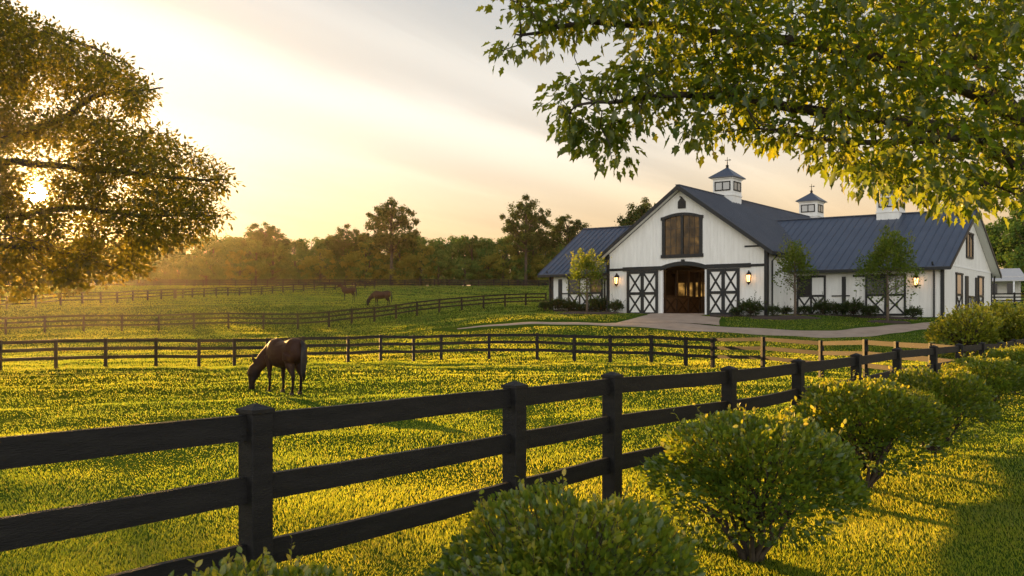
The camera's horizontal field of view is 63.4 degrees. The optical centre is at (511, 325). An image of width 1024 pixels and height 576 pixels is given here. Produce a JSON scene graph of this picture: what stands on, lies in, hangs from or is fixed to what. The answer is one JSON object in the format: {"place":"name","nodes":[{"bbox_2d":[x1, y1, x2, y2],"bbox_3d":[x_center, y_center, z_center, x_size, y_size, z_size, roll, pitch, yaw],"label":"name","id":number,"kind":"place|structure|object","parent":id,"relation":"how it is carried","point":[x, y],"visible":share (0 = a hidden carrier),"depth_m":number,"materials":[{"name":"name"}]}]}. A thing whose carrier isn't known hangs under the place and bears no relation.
{"place":"outdoors","nodes":[
{"label":"outdoors","id":0,"kind":"place"},
{"bbox_2d":[0,286,1023,575],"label":"ground","id":1,"kind":"structure","parent":0,"point":[162,460],"depth_m":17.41,"materials":[{"name":"green plant"}]},
{"bbox_2d":[0,289,174,308],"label":"paddock fence","id":2,"kind":"object","parent":1,"relation":"on","point":[60,300],"visible":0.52,"depth_m":93.97,"materials":[{"name":"paint"}]},
{"bbox_2d":[83,246,124,285],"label":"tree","id":3,"kind":"object","parent":1,"relation":"on","point":[105,268],"visible":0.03,"depth_m":179.58,"materials":[{"name":"green plant"}]},
{"bbox_2d":[0,0,245,305],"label":"shade tree","id":4,"kind":"object","parent":1,"relation":"on","point":[21,60],"visible":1,"depth_m":20.68,"materials":[{"name":"green plant"}]},
{"bbox_2d":[120,252,164,285],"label":"tree","id":5,"kind":"object","parent":1,"relation":"on","point":[154,274],"visible":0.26,"depth_m":177.86,"materials":[{"name":"green plant"}]},
{"bbox_2d":[142,259,176,285],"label":"tree","id":6,"kind":"object","parent":1,"relation":"on","point":[167,270],"visible":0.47,"depth_m":181.30,"materials":[{"name":"green plant"}]},
{"bbox_2d":[150,247,183,285],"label":"tree","id":7,"kind":"object","parent":1,"relation":"on","point":[162,257],"visible":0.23,"depth_m":187.18,"materials":[{"name":"green plant"}]},
{"bbox_2d":[165,235,218,285],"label":"tree","id":8,"kind":"object","parent":1,"relation":"on","point":[173,261],"visible":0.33,"depth_m":186.77,"materials":[{"name":"green plant"}]},
{"bbox_2d":[179,248,205,285],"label":"tree","id":9,"kind":"object","parent":1,"relation":"on","point":[194,252],"visible":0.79,"depth_m":180.24,"materials":[{"name":"green plant"}]},
{"bbox_2d":[188,258,225,285],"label":"tree","id":10,"kind":"object","parent":1,"relation":"on","point":[208,273],"visible":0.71,"depth_m":180.49,"materials":[{"name":"green plant"}]},
{"bbox_2d":[199,241,226,285],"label":"tree","id":11,"kind":"object","parent":1,"relation":"on","point":[213,246],"visible":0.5,"depth_m":185.44,"materials":[{"name":"green plant"}]},
{"bbox_2d":[213,241,245,285],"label":"tree","id":12,"kind":"object","parent":1,"relation":"on","point":[227,248],"visible":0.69,"depth_m":179.19,"materials":[{"name":"green plant"}]},
{"bbox_2d":[222,237,247,285],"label":"tree","id":13,"kind":"object","parent":1,"relation":"on","point":[236,239],"visible":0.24,"depth_m":185.94,"materials":[{"name":"green plant"}]},
{"bbox_2d":[222,250,259,285],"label":"tree","id":14,"kind":"object","parent":1,"relation":"on","point":[230,269],"visible":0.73,"depth_m":177.26,"materials":[{"name":"green plant"}]},
{"bbox_2d":[237,239,272,285],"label":"tree","id":15,"kind":"object","parent":1,"relation":"on","point":[253,244],"visible":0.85,"depth_m":179.09,"materials":[{"name":"green plant"}]},
{"bbox_2d":[168,535,355,575],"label":"round bush","id":16,"kind":"object","parent":1,"relation":"on","point":[266,563],"visible":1,"depth_m":3.23,"materials":[{"name":"green plant"}]},
{"bbox_2d":[240,221,290,285],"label":"tree","id":17,"kind":"object","parent":1,"relation":"on","point":[266,235],"visible":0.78,"depth_m":182.13,"materials":[{"name":"green plant"}]},
{"bbox_2d":[251,242,293,285],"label":"tree","id":18,"kind":"object","parent":1,"relation":"on","point":[283,265],"visible":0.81,"depth_m":180.38,"materials":[{"name":"green plant"}]},
{"bbox_2d":[0,293,546,334],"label":"paddock fence","id":19,"kind":"object","parent":1,"relation":"on","point":[44,326],"visible":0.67,"depth_m":66.95,"materials":[{"name":"paint"}]},
{"bbox_2d":[253,248,293,283],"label":"tree","id":20,"kind":"object","parent":1,"relation":"on","point":[277,264],"visible":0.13,"depth_m":184.46,"materials":[{"name":"green plant"}]},
{"bbox_2d":[175,281,374,298],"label":"paddock fence","id":21,"kind":"object","parent":1,"relation":"on","point":[250,289],"visible":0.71,"depth_m":130.52,"materials":[{"name":"paint"}]},
{"bbox_2d":[247,338,306,394],"bbox_3d":[-6.317,1.088,22.616,2.390,1.526,0.721,0,0,42],"label":"horse","id":22,"kind":"object","parent":1,"relation":"on","point":[290,355],"visible":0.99,"depth_m":22.23},
{"bbox_2d":[5,279,548,286],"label":"paddock fence","id":23,"kind":"object","parent":1,"relation":"on","point":[375,280],"visible":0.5,"depth_m":172.36,"materials":[{"name":"paint"}]},
{"bbox_2d":[274,237,319,284],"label":"tree","id":24,"kind":"object","parent":1,"relation":"on","point":[291,246],"visible":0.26,"depth_m":187.95,"materials":[{"name":"green plant"}]},
{"bbox_2d":[288,248,323,285],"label":"tree","id":25,"kind":"object","parent":1,"relation":"on","point":[301,254],"visible":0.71,"depth_m":180.27,"materials":[{"name":"green plant"}]},
{"bbox_2d":[289,237,323,285],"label":"tree","id":26,"kind":"object","parent":1,"relation":"on","point":[314,239],"visible":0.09,"depth_m":192.74,"materials":[{"name":"green plant"}]},
{"bbox_2d":[297,248,336,285],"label":"tree","id":27,"kind":"object","parent":1,"relation":"on","point":[307,261],"visible":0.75,"depth_m":177.54,"materials":[{"name":"green plant"}]},
{"bbox_2d":[303,258,346,285],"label":"tree","id":28,"kind":"object","parent":1,"relation":"on","point":[339,274],"visible":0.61,"depth_m":178.84,"materials":[{"name":"green plant"}]},
{"bbox_2d":[307,239,349,285],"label":"tree","id":29,"kind":"object","parent":1,"relation":"on","point":[320,244],"visible":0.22,"depth_m":184.94,"materials":[{"name":"green plant"}]},
{"bbox_2d":[324,223,366,277],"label":"tree","id":30,"kind":"object","parent":1,"relation":"on","point":[338,243],"visible":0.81,"depth_m":180.60,"materials":[{"name":"green plant"}]},
{"bbox_2d":[336,283,356,299],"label":"horse","id":31,"kind":"object","parent":1,"relation":"on","point":[346,290],"visible":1,"depth_m":102.74},
{"bbox_2d":[339,241,385,285],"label":"tree","id":32,"kind":"object","parent":1,"relation":"on","point":[351,258],"visible":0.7,"depth_m":177.00,"materials":[{"name":"green plant"}]},
{"bbox_2d":[350,255,387,285],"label":"tree","id":33,"kind":"object","parent":1,"relation":"on","point":[362,272],"visible":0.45,"depth_m":177.60,"materials":[{"name":"green plant"}]},
{"bbox_2d":[366,290,391,305],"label":"horse","id":34,"kind":"object","parent":1,"relation":"on","point":[377,295],"visible":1,"depth_m":87.80},
{"bbox_2d":[373,256,408,285],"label":"tree","id":35,"kind":"object","parent":1,"relation":"on","point":[399,271],"visible":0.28,"depth_m":178.65,"materials":[{"name":"green plant"}]},
{"bbox_2d":[363,197,420,285],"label":"tree","id":36,"kind":"object","parent":1,"relation":"on","point":[386,215],"visible":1,"depth_m":173.85,"materials":[{"name":"green plant"}]},
{"bbox_2d":[380,246,420,285],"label":"tree","id":37,"kind":"object","parent":1,"relation":"on","point":[385,275],"visible":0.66,"depth_m":176.77,"materials":[{"name":"green plant"}]},
{"bbox_2d":[393,245,431,285],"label":"tree","id":38,"kind":"object","parent":1,"relation":"on","point":[416,253],"visible":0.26,"depth_m":178.90,"materials":[{"name":"green plant"}]},
{"bbox_2d":[393,237,431,276],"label":"tree","id":39,"kind":"object","parent":1,"relation":"on","point":[425,242],"visible":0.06,"depth_m":185.56,"materials":[{"name":"green plant"}]},
{"bbox_2d":[396,244,437,285],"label":"tree","id":40,"kind":"object","parent":1,"relation":"on","point":[429,250],"visible":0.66,"depth_m":176.98,"materials":[{"name":"green plant"}]},
{"bbox_2d":[424,242,450,284],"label":"tree","id":41,"kind":"object","parent":1,"relation":"on","point":[439,245],"visible":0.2,"depth_m":186.81,"materials":[{"name":"green plant"}]},
{"bbox_2d":[420,248,456,285],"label":"tree","id":42,"kind":"object","parent":1,"relation":"on","point":[442,259],"visible":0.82,"depth_m":177.62,"materials":[{"name":"green plant"}]},
{"bbox_2d":[424,236,470,285],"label":"tree","id":43,"kind":"object","parent":1,"relation":"on","point":[433,242],"visible":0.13,"depth_m":195.85,"materials":[{"name":"green plant"}]},
{"bbox_2d":[441,236,474,285],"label":"tree","id":44,"kind":"object","parent":1,"relation":"on","point":[463,252],"visible":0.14,"depth_m":193.90,"materials":[{"name":"green plant"}]},
{"bbox_2d":[449,257,482,285],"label":"tree","id":45,"kind":"object","parent":1,"relation":"on","point":[458,271],"visible":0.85,"depth_m":177.91,"materials":[{"name":"green plant"}]},
{"bbox_2d":[447,235,496,285],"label":"tree","id":46,"kind":"object","parent":1,"relation":"on","point":[463,241],"visible":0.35,"depth_m":186.80,"materials":[{"name":"green plant"}]},
{"bbox_2d":[0,333,962,377],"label":"paddock fence","id":47,"kind":"object","parent":1,"relation":"on","point":[820,352],"visible":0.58,"depth_m":37.50,"materials":[{"name":"black paint"}]},
{"bbox_2d":[467,246,506,285],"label":"tree","id":48,"kind":"object","parent":1,"relation":"on","point":[481,254],"visible":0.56,"depth_m":179.02,"materials":[{"name":"green plant"}]},
{"bbox_2d":[471,237,517,285],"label":"tree","id":49,"kind":"object","parent":1,"relation":"on","point":[491,245],"visible":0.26,"depth_m":187.26,"materials":[{"name":"green plant"}]},
{"bbox_2d":[478,244,522,285],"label":"tree","id":50,"kind":"object","parent":1,"relation":"on","point":[510,250],"visible":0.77,"depth_m":176.84,"materials":[{"name":"green plant"}]},
{"bbox_2d":[0,338,1023,575],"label":"paddock fence","id":51,"kind":"object","parent":1,"relation":"on","point":[255,488],"visible":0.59,"depth_m":5.25,"materials":[{"name":"black paint"}]},
{"bbox_2d":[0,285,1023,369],"bbox_3d":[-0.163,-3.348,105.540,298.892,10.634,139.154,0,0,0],"label":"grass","id":52,"kind":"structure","parent":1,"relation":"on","point":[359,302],"depth_m":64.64,"materials":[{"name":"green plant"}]},
{"bbox_2d":[501,257,537,285],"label":"tree","id":53,"kind":"object","parent":1,"relation":"on","point":[519,277],"visible":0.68,"depth_m":177.14,"materials":[{"name":"green plant"}]},
{"bbox_2d":[505,240,537,285],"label":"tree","id":54,"kind":"object","parent":1,"relation":"on","point":[521,252],"visible":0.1,"depth_m":187.83,"materials":[{"name":"green plant"}]},
{"bbox_2d":[499,193,554,285],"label":"tree","id":55,"kind":"object","parent":1,"relation":"on","point":[530,220],"visible":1,"depth_m":174.44,"materials":[{"name":"green plant"}]},
{"bbox_2d":[507,241,550,285],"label":"tree","id":56,"kind":"object","parent":1,"relation":"on","point":[521,245],"visible":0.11,"depth_m":184.10,"materials":[{"name":"green plant"}]},
{"bbox_2d":[528,248,558,285],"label":"tree","id":57,"kind":"object","parent":1,"relation":"on","point":[534,266],"visible":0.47,"depth_m":177.24,"materials":[{"name":"green plant"}]},
{"bbox_2d":[538,294,551,310],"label":"shrub","id":58,"kind":"object","parent":1,"relation":"on","point":[543,304],"visible":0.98,"depth_m":76.86,"materials":[{"name":"green plant"}]},
{"bbox_2d":[416,468,707,575],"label":"round bush","id":59,"kind":"object","parent":1,"relation":"on","point":[569,540],"visible":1,"depth_m":3.79,"materials":[{"name":"green plant"}]},
{"bbox_2d":[544,214,590,255],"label":"tree","id":60,"kind":"object","parent":1,"relation":"on","point":[569,232],"visible":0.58,"depth_m":180.20,"materials":[{"name":"green plant"}]},
{"bbox_2d":[553,310,605,311],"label":"mulch bed","id":61,"kind":"object","parent":1,"relation":"on","point":[571,311],"visible":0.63,"depth_m":75.70,"materials":[{"name":"brown soil"}]},
{"bbox_2d":[546,295,567,309],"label":"shrub","id":62,"kind":"object","parent":61,"relation":"on","point":[558,303],"visible":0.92,"depth_m":76.31,"materials":[{"name":"green plant"}]},
{"bbox_2d":[561,297,579,310],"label":"shrub","id":63,"kind":"object","parent":61,"relation":"on","point":[569,304],"visible":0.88,"depth_m":75.82,"materials":[{"name":"green plant"}]},
{"bbox_2d":[594,296,605,311],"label":"shrub","id":64,"kind":"object","parent":61,"relation":"on","point":[602,301],"visible":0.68,"depth_m":74.03,"materials":[{"name":"green plant"}]},
{"bbox_2d":[558,312,621,313],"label":"mulch bed","id":65,"kind":"object","parent":1,"relation":"on","point":[590,313],"visible":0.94,"depth_m":70.69,"materials":[{"name":"brown soil"}]},
{"bbox_2d":[565,248,611,311],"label":"young tree","id":66,"kind":"object","parent":65,"relation":"on","point":[587,263],"visible":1,"depth_m":71.23,"materials":[{"name":"green plant"}]},
{"bbox_2d":[585,294,605,310],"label":"shrub","id":67,"kind":"object","parent":65,"relation":"on","point":[591,303],"visible":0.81,"depth_m":74.22,"materials":[{"name":"green plant"}]},
{"bbox_2d":[607,297,624,311],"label":"shrub","id":68,"kind":"object","parent":65,"relation":"on","point":[617,305],"visible":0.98,"depth_m":71.91,"materials":[{"name":"green plant"}]},
{"bbox_2d":[614,197,655,225],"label":"tree","id":69,"kind":"object","parent":1,"relation":"on","point":[636,214],"visible":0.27,"depth_m":147.69,"materials":[{"name":"green plant"}]},
{"bbox_2d":[710,314,767,316],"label":"mulch bed","id":70,"kind":"object","parent":1,"relation":"on","point":[718,315],"visible":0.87,"depth_m":67.00,"materials":[{"name":"brown soil"}]},
{"bbox_2d":[735,291,766,315],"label":"shrub","id":71,"kind":"object","parent":70,"relation":"on","point":[749,307],"visible":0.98,"depth_m":66.33,"materials":[{"name":"green plant"}]},
{"bbox_2d":[475,0,1023,227],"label":"broadleaf tree","id":72,"kind":"object","parent":1,"relation":"on","point":[976,43],"visible":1,"depth_m":6.30,"materials":[{"name":"green plant"}]},
{"bbox_2d":[634,400,874,561],"bbox_3d":[1.831,1.232,6.283,1.758,1.311,1.736,0,0,0],"label":"round bush","id":73,"kind":"object","parent":1,"relation":"on","point":[731,443],"visible":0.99,"depth_m":5.96,"materials":[{"name":"green plant"}]},
{"bbox_2d":[537,157,1001,316],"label":"horse barn","id":74,"kind":"structure","parent":1,"relation":"on","point":[680,249],"depth_m":70.77,"materials":[{"name":"white siding"},{"name":"dark ribbed metal"},{"name":"dark wood"}]},
{"bbox_2d":[567,276,602,310],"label":"stable window","id":75,"kind":"structure","parent":74,"relation":"in","point":[581,299],"depth_m":76.67,"materials":[{"name":"black paint"}]},
{"bbox_2d":[627,270,657,313],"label":"sliding door","id":76,"kind":"structure","parent":74,"relation":"in","point":[642,286],"depth_m":71.84,"materials":[{"name":"white wood"}]},
{"bbox_2d":[661,212,703,257],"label":"window","id":77,"kind":"structure","parent":74,"relation":"in","point":[682,233],"depth_m":70.26,"materials":[{"name":"black paint"}]},
{"bbox_2d":[678,282,704,296],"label":"stall window","id":78,"kind":"structure","parent":74,"relation":"in","point":[681,286],"depth_m":80.27,"materials":[{"name":"yellow"}]},
{"bbox_2d":[707,268,739,314],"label":"sliding door","id":79,"kind":"structure","parent":74,"relation":"in","point":[723,284],"depth_m":68.58,"materials":[{"name":"white wood"}]},
{"bbox_2d":[796,275,825,313],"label":"door","id":80,"kind":"structure","parent":74,"relation":"in","point":[814,289],"depth_m":69.51,"materials":[{"name":"black paint"}]},
{"bbox_2d":[853,273,905,315],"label":"door","id":81,"kind":"structure","parent":74,"relation":"in","point":[893,309],"depth_m":66.84,"materials":[{"name":"black paint"}]},
{"bbox_2d":[955,272,963,310],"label":"window","id":82,"kind":"structure","parent":74,"relation":"in","point":[959,276],"depth_m":68.40,"materials":[{"name":"glass"}]},
{"bbox_2d":[966,232,973,258],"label":"window","id":83,"kind":"structure","parent":74,"relation":"in","point":[970,237],"depth_m":70.86,"materials":[{"name":"black paint"}]},
{"bbox_2d":[978,276,984,305],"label":"window","id":84,"kind":"structure","parent":74,"relation":"in","point":[980,278],"depth_m":73.58,"materials":[{"name":"glass"}]},
{"bbox_2d":[767,304,780,315],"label":"shrub","id":85,"kind":"object","parent":1,"relation":"on","point":[773,309],"visible":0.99,"depth_m":65.56,"materials":[{"name":"green plant"}]},
{"bbox_2d":[750,315,820,319],"bbox_3d":[21.412,-0.626,64.920,6.014,0.438,2.226,0,0,0],"label":"mulch bed","id":86,"kind":"object","parent":1,"relation":"on","point":[784,317],"visible":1,"depth_m":64.35,"materials":[{"name":"brown soil"}]},
{"bbox_2d":[772,234,818,315],"bbox_3d":[22.164,-3.825,65.117,3.721,6.718,3.451,0,0,0],"label":"young tree","id":87,"kind":"object","parent":86,"relation":"on","point":[797,259],"visible":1,"depth_m":64.72,"materials":[{"name":"green plant"}]},
{"bbox_2d":[791,314,916,319],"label":"mulch bed","id":88,"kind":"object","parent":1,"relation":"on","point":[890,317],"visible":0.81,"depth_m":66.12,"materials":[{"name":"brown soil"}]},
{"bbox_2d":[811,293,832,313],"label":"shrub","id":89,"kind":"object","parent":88,"relation":"on","point":[818,305],"visible":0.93,"depth_m":67.88,"materials":[{"name":"green plant"}]},
{"bbox_2d":[825,299,845,314],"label":"shrub","id":90,"kind":"object","parent":88,"relation":"on","point":[836,307],"visible":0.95,"depth_m":67.21,"materials":[{"name":"green plant"}]},
{"bbox_2d":[840,290,865,316],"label":"shrub","id":91,"kind":"object","parent":88,"relation":"on","point":[853,308],"visible":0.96,"depth_m":66.48,"materials":[{"name":"green plant"}]},
{"bbox_2d":[861,302,879,316],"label":"shrub","id":92,"kind":"object","parent":88,"relation":"on","point":[870,310],"visible":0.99,"depth_m":65.68,"materials":[{"name":"green plant"}]},
{"bbox_2d":[904,300,923,317],"bbox_3d":[31.372,-1.226,64.657,1.578,1.631,1.589,0,0,-6],"label":"shrub","id":93,"kind":"object","parent":88,"relation":"on","point":[911,311],"visible":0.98,"depth_m":64.44,"materials":[{"name":"green plant"}]},
{"bbox_2d":[781,366,955,489],"bbox_3d":[3.832,1.183,9.128,1.834,1.468,1.762,0,0,-36],"label":"round bush","id":94,"kind":"object","parent":1,"relation":"on","point":[887,417],"visible":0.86,"depth_m":8.69,"materials":[{"name":"green plant"}]},
{"bbox_2d":[852,224,925,320],"bbox_3d":[28.231,-3.875,62.422,5.249,7.642,5.027,0,0,0],"label":"young tree","id":95,"kind":"object","parent":1,"relation":"on","point":[887,247],"visible":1,"depth_m":61.69,"materials":[{"name":"green plant"}]},
{"bbox_2d":[867,320,910,323],"bbox_3d":[28.269,-0.272,62.219,3.400,0.339,1.802,0,0,0],"label":"mulch bed","id":96,"kind":"object","parent":1,"relation":"on","point":[890,321],"visible":0.98,"depth_m":61.68,"materials":[{"name":"brown soil"}]},
{"bbox_2d":[873,360,1003,453],"bbox_3d":[5.930,1.201,11.704,1.723,1.452,1.676,0,0,2],"label":"round bush","id":97,"kind":"object","parent":1,"relation":"on","point":[940,383],"visible":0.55,"depth_m":11.33,"materials":[{"name":"green plant"}]},
{"bbox_2d":[922,302,1003,357],"bbox_3d":[23.434,0.321,43.121,3.842,3.186,3.973,0,0,31],"label":"golden shrub","id":98,"kind":"object","parent":1,"relation":"on","point":[957,323],"visible":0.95,"depth_m":42.27,"materials":[{"name":"green plant"}]},
{"bbox_2d":[932,350,1023,417],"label":"round bush","id":99,"kind":"object","parent":1,"relation":"on","point":[1003,379],"visible":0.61,"depth_m":15.96,"materials":[{"name":"green plant"}]},
{"bbox_2d":[951,297,1023,353],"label":"golden shrub","id":100,"kind":"object","parent":1,"relation":"on","point":[993,307],"visible":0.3,"depth_m":43.87,"materials":[{"name":"green plant"}]},
{"bbox_2d":[982,342,1023,394],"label":"round bush","id":101,"kind":"object","parent":1,"relation":"on","point":[1015,352],"visible":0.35,"depth_m":20.63,"materials":[{"name":"green plant"}]},
{"bbox_2d":[984,219,1023,281],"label":"tree","id":102,"kind":"object","parent":1,"relation":"on","point":[993,231],"visible":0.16,"depth_m":126.56,"materials":[{"name":"green plant"}]},
{"bbox_2d":[992,268,1023,301],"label":"outbuilding","id":103,"kind":"structure","parent":1,"relation":"on","point":[1010,280],"depth_m":96.74,"materials":[{"name":"white"}]},
{"bbox_2d":[992,302,1023,349],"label":"golden shrub","id":104,"kind":"object","parent":1,"relation":"on","point":[1020,311],"visible":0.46,"depth_m":42.93,"materials":[{"name":"green plant"}]},
{"bbox_2d":[992,292,1023,304],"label":"paddock fence","id":105,"kind":"object","parent":1,"relation":"on","point":[1014,296],"visible":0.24,"depth_m":87.51,"materials":[{"name":"paint"}]},
{"bbox_2d":[994,206,1023,260],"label":"tree","id":106,"kind":"object","parent":1,"relation":"on","point":[1002,220],"visible":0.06,"depth_m":140.58,"materials":[{"name":"green plant"}]},
{"bbox_2d":[995,208,1023,291],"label":"tree","id":107,"kind":"object","parent":1,"relation":"on","point":[1008,256],"visible":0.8,"depth_m":121.42,"materials":[{"name":"green plant"}]},
{"bbox_2d":[0,0,1023,285],"label":"sky","id":108,"kind":"structure","parent":0,"point":[326,112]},
{"bbox_2d":[457,313,934,337],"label":"driveway","id":109,"kind":"structure","parent":0,"point":[675,321],"depth_m":59.39,"materials":[{"name":"grey concrete"}]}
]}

